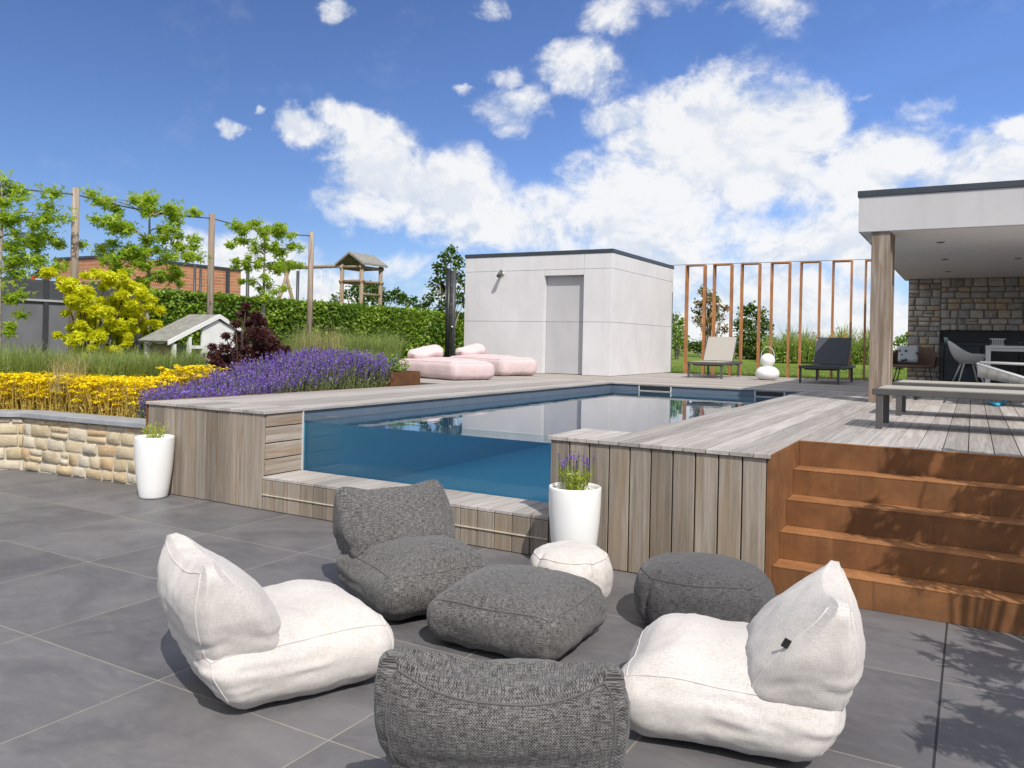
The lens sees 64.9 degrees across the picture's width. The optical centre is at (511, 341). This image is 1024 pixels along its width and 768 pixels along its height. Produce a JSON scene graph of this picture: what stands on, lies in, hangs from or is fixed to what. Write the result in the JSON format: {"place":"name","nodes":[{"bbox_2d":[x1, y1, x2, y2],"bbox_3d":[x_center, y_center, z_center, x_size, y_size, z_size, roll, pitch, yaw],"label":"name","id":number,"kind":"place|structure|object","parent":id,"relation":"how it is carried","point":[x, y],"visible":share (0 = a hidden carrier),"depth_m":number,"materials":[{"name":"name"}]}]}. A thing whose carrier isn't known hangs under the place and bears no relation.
{"place":"outdoors","nodes":[
{"label":"outdoors","id":0,"kind":"place"},
{"bbox_2d":[10,358,432,411],"bbox_3d":[-23.656,0.243,27.001,54.200,0.420,12.980,1,0,30],"label":"garden bed","id":1,"kind":"object","parent":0,"point":[389,366],"visible":0.01,"depth_m":11.76,"materials":[{"name":"soil"}]},
{"bbox_2d":[0,169,78,352],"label":"tree","id":2,"kind":"object","parent":1,"relation":"on","point":[36,259],"visible":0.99,"depth_m":11.62,"materials":[{"name":"green plant"}]},
{"bbox_2d":[0,336,97,381],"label":"ornamental grass","id":3,"kind":"object","parent":1,"relation":"on","point":[30,362],"depth_m":9.89,"materials":[{"name":"green plant"}]},
{"bbox_2d":[1,277,140,363],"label":"fence","id":4,"kind":"object","parent":1,"relation":"on","point":[45,305],"visible":0.33,"depth_m":13.95,"materials":[{"name":"grey metal"}]},
{"bbox_2d":[68,187,79,354],"bbox_3d":[-6.747,-0.936,12.408,0.123,2.869,0.123,1,0,30],"label":"wooden pole","id":5,"kind":"object","parent":1,"relation":"on","point":[74,259],"visible":0.34,"depth_m":12.36,"materials":[{"name":"brown wood"}]},
{"bbox_2d":[0,185,309,235],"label":"wire","id":6,"kind":"object","parent":5,"relation":"attached to","point":[140,209],"visible":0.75,"depth_m":13.21,"materials":[{"name":"metal"}]},
{"bbox_2d":[40,350,110,392],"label":"ornamental grass","id":7,"kind":"object","parent":1,"relation":"on","point":[57,368],"depth_m":9.10,"materials":[{"name":"plant"}]},
{"bbox_2d":[40,341,152,375],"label":"ornamental grass","id":8,"kind":"object","parent":1,"relation":"on","point":[92,359],"depth_m":9.87,"materials":[{"name":"green plant"}]},
{"bbox_2d":[38,264,166,361],"bbox_3d":[-5.781,-0.279,11.436,0.909,1.631,2.189,1,0,30],"label":"maple","id":9,"kind":"object","parent":1,"relation":"on","point":[81,299],"visible":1,"depth_m":11.32,"materials":[{"name":"yellow plant"}]},
{"bbox_2d":[0,364,231,417],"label":"yarrow","id":10,"kind":"object","parent":1,"relation":"on","point":[99,395],"visible":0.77,"depth_m":9.05,"materials":[{"name":"yellow plant"}]},
{"bbox_2d":[79,184,212,352],"bbox_3d":[-6.064,-1.038,13.440,1.137,3.107,2.233,1,0,35],"label":"tree","id":11,"kind":"object","parent":1,"relation":"on","point":[135,253],"visible":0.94,"depth_m":13.36,"materials":[{"name":"green plant"}]},
{"bbox_2d":[55,255,242,300],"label":"brick building","id":12,"kind":"structure","parent":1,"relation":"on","point":[225,280],"depth_m":24.82,"materials":[{"name":"orange brick"}]},
{"bbox_2d":[77,342,223,382],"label":"ornamental grass","id":13,"kind":"object","parent":1,"relation":"on","point":[140,365],"depth_m":9.94,"materials":[{"name":"green plant"}]},
{"bbox_2d":[138,314,242,375],"bbox_3d":[-4.632,0.067,11.637,0.672,0.952,1.270,1,0,30],"label":"playhouse","id":14,"kind":"object","parent":1,"relation":"on","point":[215,327],"visible":0.56,"depth_m":11.48,"materials":[{"name":"white paint"}]},
{"bbox_2d":[193,264,195,291],"bbox_3d":[-7.160,-0.657,18.136,0.052,2.194,0.052,1,0,-38],"label":"slim post","id":15,"kind":"object","parent":1,"relation":"on","point":[194,280],"visible":0.35,"depth_m":18.12,"materials":[{"name":"grey metal"}]},
{"bbox_2d":[199,268,201,299],"bbox_3d":[-7.084,-0.618,18.272,0.052,2.118,0.052,1,0,7],"label":"slim post","id":16,"kind":"object","parent":1,"relation":"on","point":[200,279],"visible":0.35,"depth_m":18.25,"materials":[{"name":"grey metal"}]},
{"bbox_2d":[206,214,214,313],"bbox_3d":[-5.477,-0.899,14.626,0.123,2.848,0.123,1,0,30],"label":"wooden pole","id":17,"kind":"object","parent":1,"relation":"on","point":[210,270],"visible":0.66,"depth_m":14.58,"materials":[{"name":"brown wood"}]},
{"bbox_2d":[201,301,291,374],"bbox_3d":[-3.485,0.050,10.733,0.688,1.166,1.386,1,0,30],"label":"maple","id":18,"kind":"object","parent":1,"relation":"on","point":[264,341],"visible":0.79,"depth_m":10.56,"materials":[{"name":"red plant"}]},
{"bbox_2d":[246,272,249,296],"bbox_3d":[-6.402,-0.689,19.459,0.074,2.289,0.074,1,0,-38],"label":"slim post","id":19,"kind":"object","parent":1,"relation":"on","point":[247,290],"depth_m":19.42,"materials":[{"name":"grey metal"}]},
{"bbox_2d":[125,345,400,418],"bbox_3d":[-2.882,0.457,9.768,1.388,0.858,3.591,1,0,30],"label":"lavender","id":20,"kind":"object","parent":1,"relation":"on","point":[328,370],"visible":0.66,"depth_m":9.72,"materials":[{"name":"purple plant"}]},
{"bbox_2d":[223,216,306,328],"bbox_3d":[-4.731,-0.932,15.776,1.015,2.950,2.147,1,0,30],"label":"tree","id":21,"kind":"object","parent":1,"relation":"on","point":[277,230],"visible":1,"depth_m":15.59,"materials":[{"name":"green plant"}]},
{"bbox_2d":[82,279,464,357],"bbox_3d":[-4.785,-0.242,20.575,1.116,1.756,12.892,1,0,30],"label":"hedge","id":22,"kind":"object","parent":1,"relation":"on","point":[426,327],"visible":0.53,"depth_m":20.08,"materials":[{"name":"green plant"}]},
{"bbox_2d":[296,271,299,299],"bbox_3d":[-5.577,-0.684,20.900,0.074,2.313,0.074,1,0,7],"label":"slim post","id":23,"kind":"object","parent":1,"relation":"on","point":[297,284],"visible":0.35,"depth_m":20.87,"materials":[{"name":"grey metal"}]},
{"bbox_2d":[306,232,313,339],"bbox_3d":[-4.218,-0.872,16.826,0.123,2.847,0.123,1,0,30],"label":"wooden pole","id":24,"kind":"object","parent":1,"relation":"on","point":[310,282],"visible":0.66,"depth_m":16.78,"materials":[{"name":"brown wood"}]},
{"bbox_2d":[272,315,411,360],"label":"ornamental grass","id":25,"kind":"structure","parent":1,"relation":"on","point":[364,343],"depth_m":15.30,"materials":[{"name":"green plant"}]},
{"bbox_2d":[344,346,395,359],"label":"ornamental grass","id":26,"kind":"object","parent":1,"relation":"on","point":[369,353],"depth_m":13.34,"materials":[{"name":"green plant"}]},
{"bbox_2d":[360,352,419,385],"bbox_3d":[-1.978,0.375,11.611,1.148,0.446,0.839,1,0,30],"label":"planter box","id":27,"kind":"object","parent":1,"relation":"on","point":[402,376],"visible":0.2,"depth_m":11.40,"materials":[{"name":"metal"}]},
{"bbox_2d":[445,270,455,356],"bbox_3d":[-1.282,-0.457,17.062,0.284,2.140,0.165,1,0,53],"label":"outdoor shower","id":28,"kind":"object","parent":1,"relation":"on","point":[450,319],"visible":0.72,"depth_m":17.06,"materials":[{"name":"black metal"}]},
{"bbox_2d":[0,470,1023,767],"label":"terrace","id":29,"kind":"structure","parent":0,"point":[96,670],"depth_m":3.68,"materials":[{"name":"tile"}]},
{"bbox_2d":[0,409,145,484],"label":"garden wall","id":30,"kind":"structure","parent":29,"relation":"on","point":[90,446],"depth_m":8.35,"materials":[{"name":"stone"}]},
{"bbox_2d":[134,421,174,498],"bbox_3d":[-3.275,1.069,7.373,0.343,0.705,0.343,1,0,30],"label":"planter","id":31,"kind":"object","parent":29,"relation":"on","point":[153,455],"visible":1,"depth_m":7.25,"materials":[{"name":"white ceramic"}]},
{"bbox_2d":[157,533,393,709],"bbox_3d":[-1.035,1.160,3.521,0.902,0.614,0.734,1,0,-35],"label":"lounge chair","id":32,"kind":"object","parent":29,"relation":"on","point":[243,639],"visible":0.99,"depth_m":3.22,"materials":[{"name":"white fabric"}]},
{"bbox_2d":[332,480,490,620],"bbox_3d":[-0.562,1.172,4.627,0.734,0.609,0.902,1,0,-32],"label":"lounge chair","id":33,"kind":"object","parent":29,"relation":"on","point":[404,554],"visible":0.94,"depth_m":4.51,"materials":[{"name":"grey fabric"}]},
{"bbox_2d":[374,648,629,767],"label":"lounge chair","id":34,"kind":"object","parent":29,"relation":"on","point":[432,709],"visible":1,"depth_m":2.20,"materials":[{"name":"grey fabric"}]},
{"bbox_2d":[427,564,606,660],"bbox_3d":[0.027,1.325,4.063,0.768,0.328,0.736,1,0,28],"label":"pouf","id":35,"kind":"object","parent":29,"relation":"on","point":[522,611],"visible":0.97,"depth_m":3.81,"materials":[{"name":"grey fabric"}]},
{"bbox_2d":[529,540,612,598],"bbox_3d":[0.339,1.334,4.669,0.495,0.323,0.497,1,0,13],"label":"pouf","id":36,"kind":"object","parent":29,"relation":"on","point":[591,562],"visible":0.62,"depth_m":4.52,"materials":[{"name":"white fabric"}]},
{"bbox_2d":[549,450,600,545],"bbox_3d":[0.408,1.096,5.253,0.343,0.805,0.343,1,0,30],"label":"planter","id":37,"kind":"object","parent":29,"relation":"on","point":[574,509],"visible":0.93,"depth_m":5.13,"materials":[{"name":"white ceramic"}]},
{"bbox_2d":[264,384,1021,593],"bbox_3d":[3.255,1.150,11.332,15.500,0.818,12.920,1,0,30],"label":"deck base","id":38,"kind":"object","parent":29,"relation":"on","point":[742,493],"visible":0.09,"depth_m":5.18,"materials":[{"name":"black wood"}]},
{"bbox_2d":[148,404,265,508],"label":"deck cladding","id":39,"kind":"structure","parent":38,"relation":"attached to","point":[219,456],"depth_m":7.22,"materials":[{"name":"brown wood"}]},
{"bbox_2d":[146,386,391,433],"bbox_3d":[-2.567,0.859,9.341,0.010,0.554,3.765,1,0,30],"label":"edging","id":40,"kind":"object","parent":38,"relation":"attached to","point":[147,410],"visible":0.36,"depth_m":8.26,"materials":[{"name":"metal"}]},
{"bbox_2d":[264,411,301,474],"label":"deck cladding","id":41,"kind":"structure","parent":38,"relation":"attached to","point":[276,449],"depth_m":7.12,"materials":[{"name":"brown wood"}]},
{"bbox_2d":[146,378,612,414],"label":"deck","id":42,"kind":"structure","parent":38,"relation":"on","point":[263,404],"depth_m":8.94,"materials":[{"name":"grey wood"}]},
{"bbox_2d":[298,384,796,501],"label":"swimming pool","id":43,"kind":"structure","parent":38,"relation":"in","point":[519,469],"depth_m":8.65,"materials":[{"name":"blue liquid"}]},
{"bbox_2d":[304,414,543,434],"bbox_3d":[-0.702,0.949,6.657,2.754,0.527,0.030,1,0,30],"label":"window","id":44,"kind":"structure","parent":43,"relation":"in","point":[304,414],"depth_m":6.65,"materials":[{"name":"clear glass"}]},
{"bbox_2d":[420,373,892,392],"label":"deck","id":45,"kind":"structure","parent":38,"relation":"on","point":[781,384],"depth_m":14.34,"materials":[{"name":"grey wood"}]},
{"bbox_2d":[397,345,493,379],"bbox_3d":[-1.141,0.332,13.682,0.919,0.564,1.616,1,0,-43],"label":"pink lounger","id":46,"kind":"object","parent":45,"relation":"on","point":[430,361],"visible":0.88,"depth_m":13.25,"materials":[{"name":"fabric"}]},
{"bbox_2d":[451,343,536,375],"bbox_3d":[-0.414,0.333,15.702,0.948,0.593,1.724,1,0,-43],"label":"pink lounger","id":47,"kind":"object","parent":45,"relation":"on","point":[506,365],"visible":0.75,"depth_m":15.19,"materials":[{"name":"fabric"}]},
{"bbox_2d":[464,248,673,375],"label":"shed","id":48,"kind":"structure","parent":45,"relation":"on","point":[602,312],"depth_m":16.72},
{"bbox_2d":[496,270,504,277],"bbox_3d":[-0.246,-1.432,17.012,0.119,0.180,0.212,1,0,30],"label":"wall light","id":49,"kind":"object","parent":48,"relation":"attached to","point":[500,273],"visible":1,"depth_m":16.96,"materials":[{"name":"metal"}]},
{"bbox_2d":[545,275,583,373],"bbox_3d":[1.106,-0.351,16.511,0.882,2.004,0.032,1,0,30],"label":"door","id":50,"kind":"structure","parent":48,"relation":"in","point":[565,294],"depth_m":16.51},
{"bbox_2d":[687,337,742,378],"bbox_3d":[4.272,0.307,16.848,0.700,0.844,2.050,1,0,27],"label":"sun lounger","id":51,"kind":"object","parent":45,"relation":"on","point":[720,351],"visible":1,"depth_m":17.09,"materials":[{"name":"beige fabric"}]},
{"bbox_2d":[755,346,779,379],"bbox_3d":[5.003,0.417,15.767,0.460,0.656,0.460,1,0,30],"label":"lantern","id":52,"kind":"object","parent":45,"relation":"on","point":[766,371],"visible":1,"depth_m":15.64,"materials":[{"name":"white plastic"}]},
{"bbox_2d":[798,337,855,384],"bbox_3d":[6.032,0.337,15.352,0.700,0.859,2.000,1,0,31],"label":"sun lounger","id":53,"kind":"object","parent":45,"relation":"on","point":[832,354],"visible":1,"depth_m":15.64,"materials":[{"name":"grey fabric"}]},
{"bbox_2d":[892,346,938,383],"bbox_3d":[7.654,0.443,15.345,0.848,0.721,0.770,1,0,30],"label":"wicker chair","id":54,"kind":"object","parent":45,"relation":"on","point":[928,358],"visible":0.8,"depth_m":15.46,"materials":[{"name":"brown wicker"}]},
{"bbox_2d":[898,346,918,362],"bbox_3d":[7.561,0.239,15.377,0.353,0.318,0.201,1,0,30],"label":"cushion","id":55,"kind":"object","parent":54,"relation":"on","point":[907,354],"visible":1,"depth_m":15.32,"materials":[{"name":"white fabric"}]},
{"bbox_2d":[858,180,1023,402],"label":"pavilion","id":56,"kind":"structure","parent":45,"relation":"on","point":[953,254],"depth_m":10.08,"materials":[{"name":"paint"}]},
{"bbox_2d":[948,341,984,382],"bbox_3d":[8.627,0.403,15.311,0.632,0.847,0.581,1,0,15],"label":"tub chair","id":57,"kind":"object","parent":45,"relation":"on","point":[961,356],"visible":0.91,"depth_m":15.16,"materials":[{"name":"white paint"}]},
{"bbox_2d":[939,330,1023,383],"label":"outdoor kitchen","id":58,"kind":"object","parent":45,"relation":"on","point":[974,342],"visible":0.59,"depth_m":15.49,"materials":[{"name":"black metal"}]},
{"bbox_2d":[944,345,979,381],"bbox_3d":[8.722,0.414,15.615,0.605,0.678,0.110,1,0,30],"label":"cabinet door","id":59,"kind":"structure","parent":58,"relation":"in","point":[951,365],"depth_m":15.59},
{"bbox_2d":[981,346,1017,381],"bbox_3d":[9.260,0.426,15.307,0.605,0.678,0.110,1,0,30],"label":"cabinet door","id":60,"kind":"structure","parent":58,"relation":"in","point":[1001,356],"depth_m":15.22,"materials":[{"name":"black metal"}]},
{"bbox_2d":[1019,352,1023,375],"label":"cabinet door","id":61,"kind":"structure","parent":58,"relation":"in","point":[1021,354],"depth_m":15.08,"materials":[{"name":"black metal"}]},
{"bbox_2d":[985,345,1023,382],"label":"dining table","id":62,"kind":"object","parent":45,"relation":"on","point":[989,349],"visible":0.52,"depth_m":12.50,"materials":[{"name":"white paint"}]},
{"bbox_2d":[990,338,1005,345],"bbox_3d":[7.680,0.003,12.740,0.222,0.112,0.213,1,0,30],"label":"bread basket","id":63,"kind":"object","parent":62,"relation":"on","point":[1002,341],"visible":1,"depth_m":12.67,"materials":[{"name":"metal"}]},
{"bbox_2d":[549,440,766,572],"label":"deck cladding","id":64,"kind":"structure","parent":38,"relation":"attached to","point":[622,479],"depth_m":5.13,"materials":[{"name":"brown wood"}]},
{"bbox_2d":[548,391,1023,458],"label":"deck","id":65,"kind":"structure","parent":38,"relation":"on","point":[766,429],"depth_m":6.44,"materials":[{"name":"grey wood"}]},
{"bbox_2d":[872,385,1023,428],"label":"sun lounger","id":66,"kind":"object","parent":65,"relation":"on","point":[882,393],"visible":1,"depth_m":6.40,"materials":[{"name":"grey metal"}]},
{"bbox_2d":[893,380,1023,415],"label":"sun lounger","id":67,"kind":"object","parent":65,"relation":"on","point":[900,404],"visible":0.6,"depth_m":7.73,"materials":[{"name":"grey metal"}]},
{"bbox_2d":[976,361,1023,406],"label":"recliner","id":68,"kind":"object","parent":65,"relation":"on","point":[984,370],"visible":0.92,"depth_m":9.48,"materials":[{"name":"white paint"}]},
{"bbox_2d":[634,552,774,624],"bbox_3d":[1.030,1.336,4.319,0.733,0.347,0.655,1,0,18],"label":"pouf","id":69,"kind":"object","parent":29,"relation":"on","point":[722,587],"visible":0.71,"depth_m":4.10,"materials":[{"name":"fabric"}]},
{"bbox_2d":[621,560,865,761],"bbox_3d":[0.896,1.200,3.184,0.900,0.613,0.739,1,0,19],"label":"lounge chair","id":70,"kind":"object","parent":29,"relation":"on","point":[779,676],"visible":0.98,"depth_m":2.89,"materials":[{"name":"white fabric"}]},
{"bbox_2d":[765,440,1023,635],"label":"steps","id":71,"kind":"structure","parent":29,"relation":"on","point":[791,507],"depth_m":4.87,"materials":[{"name":"metal"}]},
{"bbox_2d":[0,0,1023,349],"label":"sky","id":72,"kind":"structure","parent":0,"point":[677,133],"materials":[{"name":"blue"}]},
{"bbox_2d":[309,389,774,442],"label":"water","id":73,"kind":"structure","parent":0,"point":[620,410],"depth_m":8.53,"materials":[{"name":"blue liquid"}]},
{"bbox_2d":[666,345,906,381],"bbox_3d":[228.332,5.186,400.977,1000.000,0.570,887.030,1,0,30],"label":"lawn","id":74,"kind":"structure","parent":0,"point":[692,356],"depth_m":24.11,"materials":[{"name":"green plant"}]},
{"bbox_2d":[335,252,387,305],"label":"play tower","id":75,"kind":"structure","parent":74,"relation":"on","point":[353,261],"depth_m":25.85,"materials":[{"name":"brown wood"}]},
{"bbox_2d":[278,264,340,301],"bbox_3d":[-7.073,-1.059,26.401,2.757,3.044,2.039,1,0,53],"label":"swing frame","id":76,"kind":"object","parent":75,"relation":"attached to","point":[286,279],"visible":0.18,"depth_m":26.73,"materials":[{"name":"brown wood"}]},
{"bbox_2d":[328,280,403,311],"bbox_3d":[-5.569,-0.904,31.054,3.085,2.996,1.218,1,0,-9],"label":"bush","id":77,"kind":"object","parent":74,"relation":"on","point":[387,298],"visible":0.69,"depth_m":31.05,"materials":[{"name":"green plant"}]},
{"bbox_2d":[399,291,422,309],"bbox_3d":[-3.763,-0.639,30.078,0.917,2.509,0.655,1,0,-1],"label":"bush","id":78,"kind":"object","parent":74,"relation":"on","point":[403,295],"visible":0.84,"depth_m":29.95,"materials":[{"name":"green plant"}]},
{"bbox_2d":[418,244,465,329],"bbox_3d":[-2.057,-1.212,25.162,1.812,3.739,1.116,1,0,1],"label":"tree","id":79,"kind":"object","parent":74,"relation":"on","point":[441,287],"visible":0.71,"depth_m":25.04,"materials":[{"name":"green plant"}]},
{"bbox_2d":[672,311,689,358],"bbox_3d":[6.110,-0.118,29.908,0.913,2.094,1.101,1,0,30],"label":"bush","id":80,"kind":"object","parent":74,"relation":"on","point":[678,335],"visible":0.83,"depth_m":29.86,"materials":[{"name":"green plant"}]},
{"bbox_2d":[683,264,706,373],"bbox_3d":[4.204,-0.507,18.483,0.440,2.510,0.220,1,0,30],"label":"steel frame","id":81,"kind":"object","parent":74,"relation":"on","point":[686,315],"visible":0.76,"depth_m":18.49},
{"bbox_2d":[691,285,721,335],"bbox_3d":[8.005,-0.744,33.539,1.502,3.321,0.904,1,0,-31],"label":"tree","id":82,"kind":"object","parent":74,"relation":"on","point":[697,312],"visible":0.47,"depth_m":33.51,"materials":[{"name":"brown plant"}]},
{"bbox_2d":[679,337,737,354],"bbox_3d":[9.058,0.352,37.110,2.998,1.143,1.436,1,0,7],"label":"hedge","id":83,"kind":"object","parent":74,"relation":"on","point":[696,345],"visible":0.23,"depth_m":37.03,"materials":[{"name":"green plant"}]},
{"bbox_2d":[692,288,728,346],"bbox_3d":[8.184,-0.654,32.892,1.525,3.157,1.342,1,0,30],"label":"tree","id":84,"kind":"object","parent":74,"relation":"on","point":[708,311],"visible":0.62,"depth_m":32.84,"materials":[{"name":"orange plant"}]},
{"bbox_2d":[711,264,733,374],"bbox_3d":[4.745,-0.495,18.173,0.412,2.510,0.220,1,0,30],"label":"steel frame","id":85,"kind":"object","parent":74,"relation":"on","point":[730,305],"visible":0.76,"depth_m":18.16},
{"bbox_2d":[739,263,761,375],"bbox_3d":[5.280,-0.484,17.867,0.409,2.510,0.220,1,0,30],"label":"steel frame","id":86,"kind":"object","parent":74,"relation":"on","point":[758,313],"visible":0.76,"depth_m":17.86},
{"bbox_2d":[732,300,774,359],"bbox_3d":[9.578,-0.313,31.878,2.106,2.664,1.444,1,0,8],"label":"bush","id":87,"kind":"object","parent":74,"relation":"on","point":[749,348],"visible":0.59,"depth_m":31.76,"materials":[{"name":"green plant"}]},
{"bbox_2d":[769,262,791,377],"bbox_3d":[5.837,-0.472,17.548,0.399,2.510,0.220,1,0,30],"label":"steel frame","id":88,"kind":"object","parent":74,"relation":"on","point":[788,314],"visible":0.79,"depth_m":17.51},
{"bbox_2d":[670,259,867,265],"bbox_3d":[5.887,-1.742,17.534,5.200,0.012,0.012,1,0,30],"label":"cable","id":89,"kind":"object","parent":88,"relation":"attached to","point":[770,262],"visible":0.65,"depth_m":17.68,"materials":[{"name":"metal"}]},
{"bbox_2d":[798,261,821,378],"bbox_3d":[6.371,-0.461,17.242,0.401,2.510,0.220,1,0,30],"label":"steel frame","id":90,"kind":"object","parent":74,"relation":"on","point":[800,307],"visible":0.76,"depth_m":17.24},
{"bbox_2d":[755,318,869,364],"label":"meadow","id":91,"kind":"structure","parent":74,"relation":"on","point":[779,347],"depth_m":28.70,"materials":[{"name":"green plant"}]},
{"bbox_2d":[830,260,852,379],"bbox_3d":[6.924,-0.450,16.925,0.382,2.510,0.220,1,0,30],"label":"steel frame","id":92,"kind":"object","parent":74,"relation":"on","point":[832,307],"visible":0.76,"depth_m":16.89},
{"bbox_2d":[862,259,870,380],"bbox_3d":[7.475,-0.438,16.610,0.387,2.510,0.220,1,0,30],"label":"steel frame","id":93,"kind":"object","parent":74,"relation":"on","point":[865,301],"visible":0.36,"depth_m":16.61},
{"bbox_2d":[892,332,907,369],"bbox_3d":[11.659,0.363,24.061,0.754,1.366,0.674,1,0,-6],"label":"bush","id":94,"kind":"object","parent":74,"relation":"on","point":[899,340],"visible":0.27,"depth_m":24.01,"materials":[{"name":"green plant"}]},
{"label":"deck base","id":95,"kind":"structure","parent":0,"visible":0},
{"bbox_2d":[262,480,549,554],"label":"deck cladding","id":96,"kind":"structure","parent":95,"relation":"attached to","point":[533,527],"depth_m":5.88,"materials":[{"name":"brown wood"}]},
{"bbox_2d":[262,494,547,539],"bbox_3d":[-0.950,1.337,6.238,2.754,0.007,0.008,1,0,30],"label":"light strip","id":97,"kind":"object","parent":96,"relation":"attached to","point":[455,524],"visible":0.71,"depth_m":5.86,"materials":[{"name":"plastic"}]},
{"bbox_2d":[263,470,548,520],"bbox_3d":[-0.836,1.198,6.439,2.758,0.026,0.452,1,0,30],"label":"deck step","id":98,"kind":"object","parent":95,"relation":"on","point":[502,505],"visible":0.73,"depth_m":6.29,"materials":[{"name":"grey wood"}]}
]}

